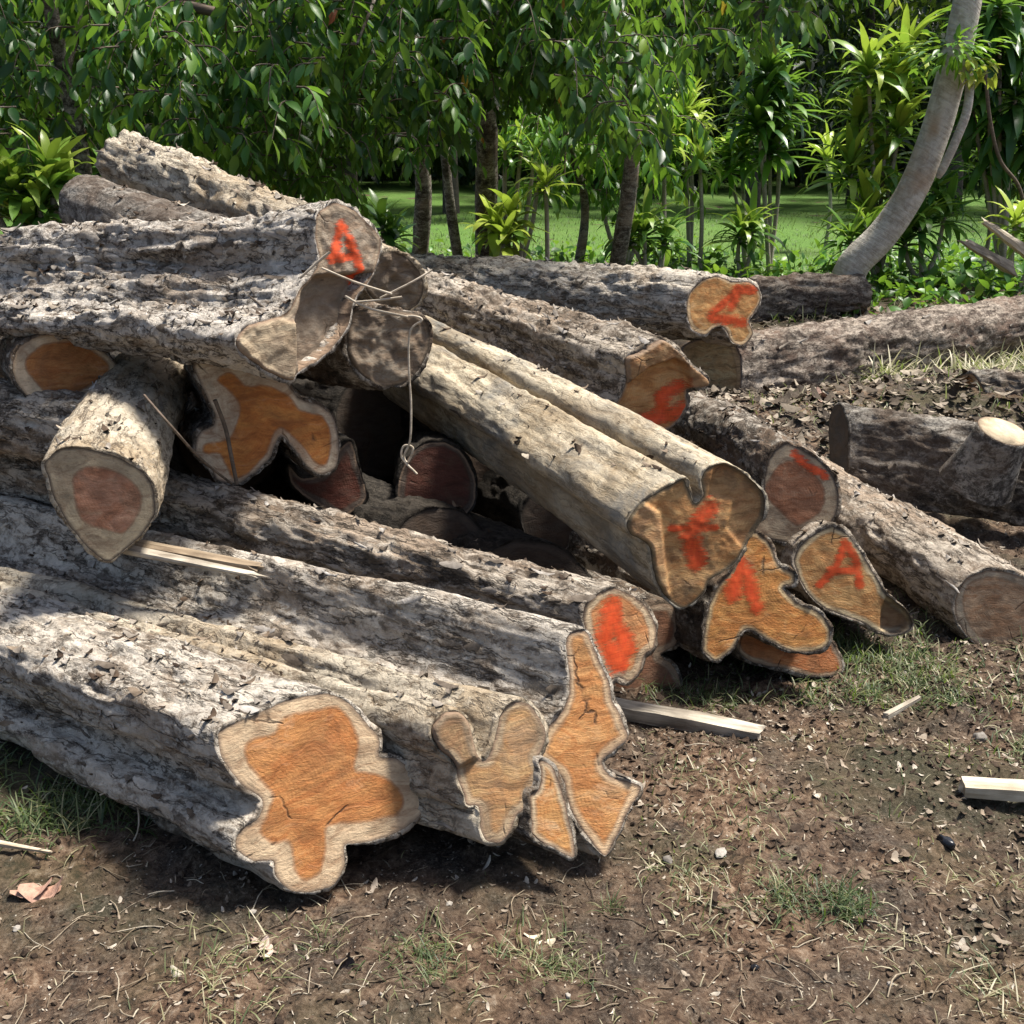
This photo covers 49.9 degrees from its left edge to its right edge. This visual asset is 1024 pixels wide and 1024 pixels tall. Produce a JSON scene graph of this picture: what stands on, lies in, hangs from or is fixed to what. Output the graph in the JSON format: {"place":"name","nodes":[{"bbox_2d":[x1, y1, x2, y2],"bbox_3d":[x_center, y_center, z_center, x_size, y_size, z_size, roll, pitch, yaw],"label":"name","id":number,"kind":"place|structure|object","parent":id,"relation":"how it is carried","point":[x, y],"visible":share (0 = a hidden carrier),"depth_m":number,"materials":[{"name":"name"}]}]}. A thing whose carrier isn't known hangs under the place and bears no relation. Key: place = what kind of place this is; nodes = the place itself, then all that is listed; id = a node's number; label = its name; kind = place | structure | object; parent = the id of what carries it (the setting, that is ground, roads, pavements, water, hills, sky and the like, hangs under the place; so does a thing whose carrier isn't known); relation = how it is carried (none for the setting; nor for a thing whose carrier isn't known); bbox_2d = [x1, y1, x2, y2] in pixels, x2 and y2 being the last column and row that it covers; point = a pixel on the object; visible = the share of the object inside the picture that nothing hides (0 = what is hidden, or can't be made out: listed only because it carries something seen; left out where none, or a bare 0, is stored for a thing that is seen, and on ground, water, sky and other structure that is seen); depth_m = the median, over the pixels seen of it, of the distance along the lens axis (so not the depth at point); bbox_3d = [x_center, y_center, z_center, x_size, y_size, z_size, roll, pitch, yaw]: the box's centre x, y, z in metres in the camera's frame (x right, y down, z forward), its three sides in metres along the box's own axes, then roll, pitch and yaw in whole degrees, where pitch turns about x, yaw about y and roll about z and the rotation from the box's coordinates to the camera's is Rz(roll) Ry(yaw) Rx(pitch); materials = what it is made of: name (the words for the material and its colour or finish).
{"place":"outdoors","nodes":[
{"label":"outdoors","id":0,"kind":"place"},
{"bbox_2d":[0,177,1023,1023],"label":"ground","id":1,"kind":"structure","parent":0,"point":[506,1003],"depth_m":2.40,"materials":[{"name":"brown soil"}]},
{"bbox_2d":[10,874,63,902],"bbox_3d":[-1.054,0.835,2.444,0.116,0.055,0.056,0,20,0],"label":"bark scrap","id":2,"kind":"object","parent":1,"relation":"on","point":[32,892],"visible":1,"depth_m":2.44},
{"bbox_2d":[0,121,98,233],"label":"strap leaf plant","id":3,"kind":"object","parent":1,"relation":"on","point":[25,199],"visible":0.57,"depth_m":6.12,"materials":[{"name":"plant"}]},
{"bbox_2d":[0,0,188,221],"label":"broadleaf tree","id":4,"kind":"object","parent":1,"relation":"on","point":[85,113],"visible":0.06,"depth_m":7.90,"materials":[{"name":"green plant"}]},
{"bbox_2d":[0,0,366,180],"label":"broadleaf tree","id":5,"kind":"object","parent":1,"relation":"on","point":[110,26],"visible":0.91,"depth_m":6.30,"materials":[{"name":"green plant"}]},
{"bbox_2d":[0,584,420,894],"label":"felled log","id":6,"kind":"object","parent":1,"relation":"on","point":[303,784],"visible":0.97,"depth_m":2.45,"materials":[{"name":"grey wood"}]},
{"bbox_2d":[169,397,280,489],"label":"felled log","id":7,"kind":"object","parent":1,"relation":"on","point":[184,460],"visible":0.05,"depth_m":4.11,"materials":[{"name":"wood"}]},
{"bbox_2d":[0,334,117,396],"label":"felled log","id":8,"kind":"object","parent":7,"relation":"on","point":[30,364],"visible":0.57,"depth_m":3.54,"materials":[{"name":"brown wood"}]},
{"bbox_2d":[147,907,308,1023],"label":"grass tuft","id":9,"kind":"object","parent":1,"relation":"on","point":[214,968],"visible":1,"depth_m":2.15,"materials":[{"name":"plant"}]},
{"bbox_2d":[160,0,374,218],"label":"broadleaf tree","id":10,"kind":"object","parent":1,"relation":"on","point":[317,161],"visible":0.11,"depth_m":8.17,"materials":[{"name":"green plant"}]},
{"bbox_2d":[0,567,548,845],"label":"felled log","id":11,"kind":"object","parent":1,"relation":"on","point":[467,753],"visible":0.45,"depth_m":2.46,"materials":[{"name":"beige wood"}]},
{"bbox_2d":[0,495,642,860],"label":"felled log","id":12,"kind":"object","parent":1,"relation":"on","point":[578,794],"visible":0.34,"depth_m":2.73,"materials":[{"name":"grey wood"}]},
{"bbox_2d":[123,545,266,577],"bbox_3d":[-0.896,0.140,3.072,0.482,0.017,0.041,9,21,19],"label":"wood slab","id":13,"kind":"object","parent":12,"relation":"on","point":[147,553],"depth_m":3.07,"materials":[{"name":"brown wood"}]},
{"bbox_2d":[134,539,263,570],"bbox_3d":[-0.911,0.122,3.136,0.480,0.019,0.052,8,21,19],"label":"wood slab","id":14,"kind":"object","parent":12,"relation":"on","point":[222,559],"depth_m":3.11,"materials":[{"name":"wood"}]},
{"bbox_2d":[0,454,658,685],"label":"felled log","id":15,"kind":"object","parent":12,"relation":"on","point":[619,624],"visible":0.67,"depth_m":3.13,"materials":[{"name":"grey wood"}]},
{"bbox_2d":[0,378,84,460],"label":"felled log","id":16,"kind":"object","parent":15,"relation":"on","point":[43,415],"visible":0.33,"depth_m":3.50,"materials":[{"name":"wood"}]},
{"bbox_2d":[41,353,191,562],"bbox_3d":[-1.202,-0.244,3.454,0.318,0.338,1.060,-3,27,-8],"label":"felled log","id":17,"kind":"object","parent":15,"relation":"on","point":[106,494],"visible":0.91,"depth_m":3.06,"materials":[{"name":"beige wood"}]},
{"bbox_2d":[277,432,368,513],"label":"felled log","id":18,"kind":"object","parent":1,"relation":"on","point":[342,487],"visible":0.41,"depth_m":3.90,"materials":[{"name":"wood"}]},
{"bbox_2d":[250,465,482,543],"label":"felled log","id":19,"kind":"object","parent":1,"relation":"on","point":[435,518],"visible":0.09,"depth_m":3.80,"materials":[{"name":"brown wood"}]},
{"bbox_2d":[110,351,404,480],"bbox_3d":[-1.388,-0.592,5.381,2.497,0.475,0.488,14,24,39],"label":"felled log","id":20,"kind":"object","parent":19,"relation":"on","point":[369,422],"visible":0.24,"depth_m":4.62,"materials":[{"name":"black wood"}]},
{"bbox_2d":[179,363,340,485],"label":"felled log","id":21,"kind":"object","parent":20,"relation":"on","point":[265,418],"visible":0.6,"depth_m":3.50,"materials":[{"name":"brown wood"}]},
{"bbox_2d":[0,199,382,383],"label":"felled log","id":22,"kind":"object","parent":21,"relation":"on","point":[220,262],"visible":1,"depth_m":3.40,"materials":[{"name":"grey wood"}]},
{"bbox_2d":[59,174,228,223],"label":"felled log","id":23,"kind":"object","parent":22,"relation":"on","point":[85,198],"visible":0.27,"depth_m":4.08,"materials":[{"name":"grey wood"}]},
{"bbox_2d":[397,315,422,474],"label":"vine","id":24,"kind":"object","parent":22,"relation":"hanging from","point":[408,445],"visible":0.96,"depth_m":3.35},
{"bbox_2d":[213,399,238,484],"bbox_3d":[-0.881,-0.214,3.387,0.020,0.283,0.065,17,26,39],"label":"root strip","id":25,"kind":"object","parent":21,"relation":"hanging from","point":[227,436],"visible":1,"depth_m":3.39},
{"bbox_2d":[295,302,432,390],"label":"felled log","id":26,"kind":"object","parent":20,"relation":"on","point":[370,352],"visible":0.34,"depth_m":3.53,"materials":[{"name":"grey wood"}]},
{"bbox_2d":[94,129,427,310],"bbox_3d":[-1.016,-1.153,4.270,1.662,0.286,0.292,29,32,28],"label":"felled log","id":27,"kind":"object","parent":26,"relation":"on","point":[136,160],"visible":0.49,"depth_m":4.25,"materials":[{"name":"grey wood"}]},
{"bbox_2d":[358,188,419,252],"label":"strap leaf plant","id":28,"kind":"object","parent":1,"relation":"on","point":[380,213],"visible":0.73,"depth_m":10.17,"materials":[{"name":"plant"}]},
{"bbox_2d":[315,0,512,254],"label":"broadleaf tree","id":29,"kind":"object","parent":1,"relation":"on","point":[422,210],"visible":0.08,"depth_m":10.95,"materials":[{"name":"green plant"}]},
{"bbox_2d":[351,900,506,1010],"bbox_3d":[-0.170,0.884,2.205,0.272,0.085,0.284,6,20,16],"label":"grass tuft","id":30,"kind":"object","parent":1,"relation":"on","point":[422,952],"visible":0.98,"depth_m":2.21,"materials":[{"name":"plant"}]},
{"bbox_2d":[213,0,684,256],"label":"broadleaf tree","id":31,"kind":"object","parent":1,"relation":"on","point":[402,63],"visible":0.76,"depth_m":6.74,"materials":[{"name":"green plant"}]},
{"bbox_2d":[390,2,563,255],"bbox_3d":[-0.280,-3.468,9.140,1.832,3.819,2.968,0,20,0],"label":"broadleaf tree","id":32,"kind":"object","parent":1,"relation":"on","point":[449,166],"visible":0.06,"depth_m":9.17,"materials":[{"name":"green plant"}]},
{"bbox_2d":[382,479,592,577],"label":"felled log","id":33,"kind":"object","parent":1,"relation":"on","point":[502,540],"visible":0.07,"depth_m":3.62,"materials":[{"name":"wood"}]},
{"bbox_2d":[465,188,549,259],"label":"strap leaf plant","id":34,"kind":"object","parent":1,"relation":"on","point":[498,227],"visible":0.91,"depth_m":10.42,"materials":[{"name":"plant"}]},
{"bbox_2d":[0,513,1023,1023],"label":"wood chips","id":35,"kind":"object","parent":1,"relation":"on","point":[898,857],"visible":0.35,"depth_m":2.53,"materials":[{"name":"wood"}]},
{"bbox_2d":[0,240,1023,1023],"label":"rough grass","id":36,"kind":"structure","parent":1,"relation":"on","point":[850,642],"depth_m":3.25,"materials":[{"name":"plant"}]},
{"bbox_2d":[0,772,147,884],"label":"grass tuft","id":37,"kind":"object","parent":36,"relation":"on","point":[67,828],"visible":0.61,"depth_m":2.65,"materials":[{"name":"plant"}]},
{"bbox_2d":[31,779,146,841],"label":"grass tuft","id":38,"kind":"object","parent":36,"relation":"on","point":[101,800],"visible":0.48,"depth_m":2.69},
{"bbox_2d":[0,180,1023,282],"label":"lawn","id":39,"kind":"structure","parent":1,"relation":"on","point":[788,203],"depth_m":19.09,"materials":[{"name":"plant"}]},
{"bbox_2d":[357,18,550,213],"bbox_3d":[-1.507,-9.519,18.258,5.797,9.077,5.226,-10,22,-26],"label":"forest tree","id":40,"kind":"object","parent":39,"relation":"on","point":[469,130],"visible":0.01,"depth_m":19.56,"materials":[{"name":"brown plant"}]},
{"bbox_2d":[0,0,1023,192],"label":"wood","id":41,"kind":"object","parent":39,"relation":"on","point":[800,175],"visible":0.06,"depth_m":26.64,"materials":[{"name":"green plant"}]},
{"bbox_2d":[572,103,691,264],"bbox_3d":[1.250,-3.461,11.815,1.384,1.808,0.977,0,20,0],"label":"strap leaf plant","id":42,"kind":"object","parent":39,"relation":"on","point":[630,255],"visible":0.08,"depth_m":11.83,"materials":[{"name":"plant"}]},
{"bbox_2d":[635,0,746,199],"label":"forest tree","id":43,"kind":"object","parent":39,"relation":"on","point":[712,63],"visible":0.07,"depth_m":21.67,"materials":[{"name":"green plant"}]},
{"bbox_2d":[658,78,724,267],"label":"strap leaf plant","id":44,"kind":"object","parent":39,"relation":"on","point":[694,110],"visible":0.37,"depth_m":11.97,"materials":[{"name":"plant"}]},
{"bbox_2d":[679,123,726,268],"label":"strap leaf plant","id":45,"kind":"object","parent":39,"relation":"on","point":[700,155],"visible":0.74,"depth_m":11.68,"materials":[{"name":"plant"}]},
{"bbox_2d":[696,109,776,264],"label":"strap leaf plant","id":46,"kind":"object","parent":39,"relation":"on","point":[728,165],"visible":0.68,"depth_m":12.24,"materials":[{"name":"plant"}]},
{"bbox_2d":[700,179,787,277],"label":"strap leaf plant","id":47,"kind":"object","parent":39,"relation":"on","point":[742,218],"visible":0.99,"depth_m":11.48,"materials":[{"name":"plant"}]},
{"bbox_2d":[657,0,882,209],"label":"forest tree","id":48,"kind":"object","parent":39,"relation":"on","point":[796,61],"visible":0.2,"depth_m":19.55,"materials":[{"name":"green plant"}]},
{"bbox_2d":[711,23,835,271],"bbox_3d":[2.723,-3.903,11.761,1.347,2.666,1.095,-16,25,-37],"label":"strap leaf plant","id":49,"kind":"object","parent":39,"relation":"on","point":[764,119],"visible":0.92,"depth_m":11.57,"materials":[{"name":"plant"}]},
{"bbox_2d":[800,120,848,249],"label":"strap leaf plant","id":50,"kind":"object","parent":39,"relation":"on","point":[827,139],"visible":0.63,"depth_m":13.80,"materials":[{"name":"plant"}]},
{"bbox_2d":[787,0,1023,203],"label":"forest tree","id":51,"kind":"object","parent":39,"relation":"on","point":[868,20],"visible":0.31,"depth_m":21.31,"materials":[{"name":"green plant"}]},
{"bbox_2d":[813,0,1023,215],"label":"forest tree","id":52,"kind":"object","parent":39,"relation":"on","point":[981,192],"visible":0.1,"depth_m":19.52,"materials":[{"name":"green plant"}]},
{"bbox_2d":[0,515,1023,1023],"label":"soil crumbs","id":53,"kind":"object","parent":1,"relation":"on","point":[592,979],"visible":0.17,"depth_m":2.39,"materials":[{"name":"soil"}]},
{"bbox_2d":[0,697,1023,1023],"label":"straw litter","id":54,"kind":"object","parent":1,"relation":"on","point":[86,915],"visible":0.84,"depth_m":2.27,"materials":[{"name":"plant"}]},
{"bbox_2d":[18,0,1023,181],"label":"dense undergrowth","id":55,"kind":"object","parent":1,"relation":"on","point":[465,169],"visible":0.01,"depth_m":31.48,"materials":[{"name":"green plant"}]},
{"bbox_2d":[471,469,572,548],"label":"felled log","id":56,"kind":"object","parent":1,"relation":"on","point":[501,499],"visible":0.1,"depth_m":4.16,"materials":[{"name":"wood"}]},
{"bbox_2d":[393,428,477,513],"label":"felled log","id":57,"kind":"object","parent":56,"relation":"on","point":[441,465],"visible":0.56,"depth_m":3.89,"materials":[{"name":"brown wood"}]},
{"bbox_2d":[400,408,489,482],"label":"felled log","id":58,"kind":"object","parent":56,"relation":"on","point":[481,469],"visible":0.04,"depth_m":4.57,"materials":[{"name":"wood"}]},
{"bbox_2d":[414,268,709,430],"bbox_3d":[-0.035,-0.789,4.802,0.394,0.394,2.306,-12,25,-31],"label":"felled log","id":59,"kind":"object","parent":58,"relation":"on","point":[656,378],"visible":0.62,"depth_m":4.16,"materials":[{"name":"grey wood"}]},
{"bbox_2d":[382,315,768,609],"bbox_3d":[-0.073,-0.364,3.987,0.401,0.413,2.567,-10,25,-27],"label":"felled log","id":60,"kind":"object","parent":58,"relation":"on","point":[677,531],"visible":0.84,"depth_m":3.24,"materials":[{"name":"brown wood"}]},
{"bbox_2d":[498,119,562,258],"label":"strap leaf plant","id":61,"kind":"object","parent":1,"relation":"on","point":[505,144],"visible":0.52,"depth_m":10.91,"materials":[{"name":"plant"}]},
{"bbox_2d":[510,143,581,259],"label":"strap leaf plant","id":62,"kind":"object","parent":1,"relation":"on","point":[544,174],"visible":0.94,"depth_m":10.45,"materials":[{"name":"plant"}]},
{"bbox_2d":[467,902,634,1009],"bbox_3d":[0.073,0.901,2.182,0.354,0.087,0.392,0,20,0],"label":"grass tuft","id":63,"kind":"object","parent":1,"relation":"on","point":[548,961],"visible":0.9,"depth_m":2.21,"materials":[{"name":"plant"}]},
{"bbox_2d":[498,64,714,262],"bbox_3d":[0.955,-3.524,11.526,2.423,2.316,2.644,0,20,0],"label":"broadleaf tree","id":64,"kind":"object","parent":1,"relation":"on","point":[587,147],"visible":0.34,"depth_m":10.97,"materials":[{"name":"green plant"}]},
{"bbox_2d":[587,569,682,688],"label":"felled log","id":65,"kind":"object","parent":1,"relation":"on","point":[659,665],"visible":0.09,"depth_m":3.35,"materials":[{"name":"brown wood"}]},
{"bbox_2d":[596,183,699,267],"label":"strap leaf plant","id":66,"kind":"object","parent":1,"relation":"on","point":[666,229],"visible":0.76,"depth_m":10.70,"materials":[{"name":"plant"}]},
{"bbox_2d":[641,104,696,266],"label":"strap leaf plant","id":67,"kind":"object","parent":1,"relation":"on","point":[680,151],"visible":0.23,"depth_m":11.10,"materials":[{"name":"plant"}]},
{"bbox_2d":[615,697,765,740],"bbox_3d":[0.470,0.584,3.094,0.474,0.045,0.057,8,21,14],"label":"wood slab","id":68,"kind":"object","parent":1,"relation":"on","point":[680,719],"depth_m":3.07,"materials":[{"name":"brown wood"}]},
{"bbox_2d":[645,672,742,716],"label":"grass tuft","id":69,"kind":"object","parent":1,"relation":"on","point":[709,700],"visible":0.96,"depth_m":3.28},
{"bbox_2d":[494,0,902,265],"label":"broadleaf tree","id":70,"kind":"object","parent":1,"relation":"on","point":[798,15],"visible":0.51,"depth_m":7.61,"materials":[{"name":"green plant"}]},
{"bbox_2d":[566,530,833,663],"bbox_3d":[0.356,0.100,4.203,0.396,0.409,2.277,-7,9,-20],"label":"felled log","id":71,"kind":"object","parent":1,"relation":"on","point":[750,594],"visible":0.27,"depth_m":3.22,"materials":[{"name":"brown wood"}]},
{"bbox_2d":[638,849,767,949],"bbox_3d":[0.424,0.841,2.358,0.282,0.090,0.318,0,20,0],"label":"grass tuft","id":72,"kind":"object","parent":1,"relation":"on","point":[710,902],"visible":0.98,"depth_m":2.35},
{"bbox_2d":[406,233,1023,317],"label":"leafy weeds","id":73,"kind":"object","parent":1,"relation":"on","point":[949,289],"visible":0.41,"depth_m":11.28,"materials":[{"name":"green plant"}]},
{"bbox_2d":[981,217,1023,258],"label":"wood branch","id":74,"kind":"object","parent":73,"relation":"on","point":[1012,242],"visible":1,"depth_m":9.56,"materials":[{"name":"brown wood"}]},
{"bbox_2d":[730,633,844,677],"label":"felled log","id":75,"kind":"object","parent":1,"relation":"on","point":[748,649],"visible":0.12,"depth_m":3.36,"materials":[{"name":"brown wood"}]},
{"bbox_2d":[736,860,855,931],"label":"grass tuft","id":76,"kind":"object","parent":1,"relation":"on","point":[777,894],"visible":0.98,"depth_m":2.36,"materials":[{"name":"plant"}]},
{"bbox_2d":[748,272,872,321],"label":"felled log","id":77,"kind":"object","parent":1,"relation":"on","point":[807,292],"visible":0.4,"depth_m":9.61,"materials":[{"name":"brown wood"}]},
{"bbox_2d":[773,520,913,636],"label":"felled log","id":78,"kind":"object","parent":1,"relation":"on","point":[829,563],"visible":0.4,"depth_m":3.48,"materials":[{"name":"wood"}]},
{"bbox_2d":[0,181,843,819],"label":"bark crumbs","id":79,"kind":"object","parent":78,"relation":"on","point":[134,691],"visible":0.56,"depth_m":3.12,"materials":[{"name":"brown wood"}]},
{"bbox_2d":[669,391,841,545],"bbox_3d":[0.851,-0.258,4.293,0.313,0.365,1.640,-1,14,-3],"label":"felled log","id":80,"kind":"object","parent":78,"relation":"on","point":[796,480],"visible":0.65,"depth_m":3.55,"materials":[{"name":"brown wood"}]},
{"bbox_2d":[798,866,892,936],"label":"grass tuft","id":81,"kind":"object","parent":1,"relation":"on","point":[848,898],"visible":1,"depth_m":2.34,"materials":[{"name":"plant"}]},
{"bbox_2d":[681,294,1023,394],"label":"felled log","id":82,"kind":"object","parent":1,"relation":"on","point":[810,353],"visible":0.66,"depth_m":6.89,"materials":[{"name":"brown wood"}]},
{"bbox_2d":[409,252,761,346],"bbox_3d":[0.196,-1.369,6.954,2.740,0.491,0.558,12,23,34],"label":"felled log","id":83,"kind":"object","parent":82,"relation":"on","point":[669,303],"visible":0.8,"depth_m":6.39,"materials":[{"name":"grey wood"}]},
{"bbox_2d":[807,193,902,272],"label":"strap leaf plant","id":84,"kind":"object","parent":1,"relation":"on","point":[866,222],"visible":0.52,"depth_m":10.60,"materials":[{"name":"plant"}]},
{"bbox_2d":[695,296,1023,458],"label":"leaf litter","id":85,"kind":"object","parent":1,"relation":"on","point":[791,393],"visible":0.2,"depth_m":6.25,"materials":[{"name":"plant"}]},
{"bbox_2d":[793,3,947,282],"bbox_3d":[3.660,-3.627,11.000,1.576,2.671,1.311,0,20,0],"label":"strap leaf plant","id":86,"kind":"object","parent":1,"relation":"on","point":[892,76],"visible":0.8,"depth_m":10.88,"materials":[{"name":"plant"}]},
{"bbox_2d":[794,881,948,994],"bbox_3d":[0.746,0.874,2.286,0.305,0.097,0.312,18,26,40],"label":"grass tuft","id":87,"kind":"object","parent":1,"relation":"on","point":[895,928],"visible":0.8,"depth_m":2.27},
{"bbox_2d":[841,628,979,686],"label":"grass tuft","id":88,"kind":"object","parent":1,"relation":"on","point":[878,649],"visible":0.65,"depth_m":3.51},
{"bbox_2d":[809,446,1023,644],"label":"felled log","id":89,"kind":"object","parent":1,"relation":"on","point":[961,586],"visible":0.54,"depth_m":3.79,"materials":[{"name":"grey wood"}]},
{"bbox_2d":[832,0,1015,312],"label":"leaning tree","id":90,"kind":"object","parent":1,"relation":"on","point":[869,247],"visible":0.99,"depth_m":9.32,"materials":[{"name":"grey plant"}]},
{"bbox_2d":[828,402,1023,526],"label":"felled log","id":91,"kind":"object","parent":1,"relation":"on","point":[942,465],"visible":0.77,"depth_m":4.76,"materials":[{"name":"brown wood"}]},
{"bbox_2d":[873,157,986,286],"bbox_3d":[4.131,-2.943,11.013,1.268,1.384,1.093,0,20,0],"label":"strap leaf plant","id":92,"kind":"object","parent":1,"relation":"on","point":[922,222],"visible":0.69,"depth_m":10.93,"materials":[{"name":"plant"}]},
{"bbox_2d":[914,0,1023,279],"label":"strap leaf plant","id":93,"kind":"object","parent":1,"relation":"on","point":[1008,125],"visible":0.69,"depth_m":10.75,"materials":[{"name":"plant"}]},
{"bbox_2d":[983,70,1023,212],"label":"vine","id":94,"kind":"object","parent":93,"relation":"hanging from","point":[1004,167],"visible":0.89,"depth_m":10.42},
{"bbox_2d":[937,950,1023,1023],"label":"grass tuft","id":95,"kind":"object","parent":1,"relation":"on","point":[1000,993],"visible":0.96,"depth_m":2.15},
{"bbox_2d":[957,240,1017,276],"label":"wood branch","id":96,"kind":"object","parent":1,"relation":"on","point":[1002,264],"visible":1,"depth_m":9.54,"materials":[{"name":"brown wood"}]},
{"bbox_2d":[954,369,1023,395],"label":"felled log","id":97,"kind":"object","parent":1,"relation":"on","point":[996,379],"visible":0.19,"depth_m":6.28,"materials":[{"name":"grey wood"}]},
{"bbox_2d":[958,776,1023,801],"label":"wood slab","id":98,"kind":"object","parent":1,"relation":"on","point":[1000,789],"depth_m":2.72,"materials":[{"name":"brown wood"}]},
{"bbox_2d":[984,186,1023,295],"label":"strap leaf plant","id":99,"kind":"object","parent":1,"relation":"on","point":[1015,212],"visible":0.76,"depth_m":10.28,"materials":[{"name":"plant"}]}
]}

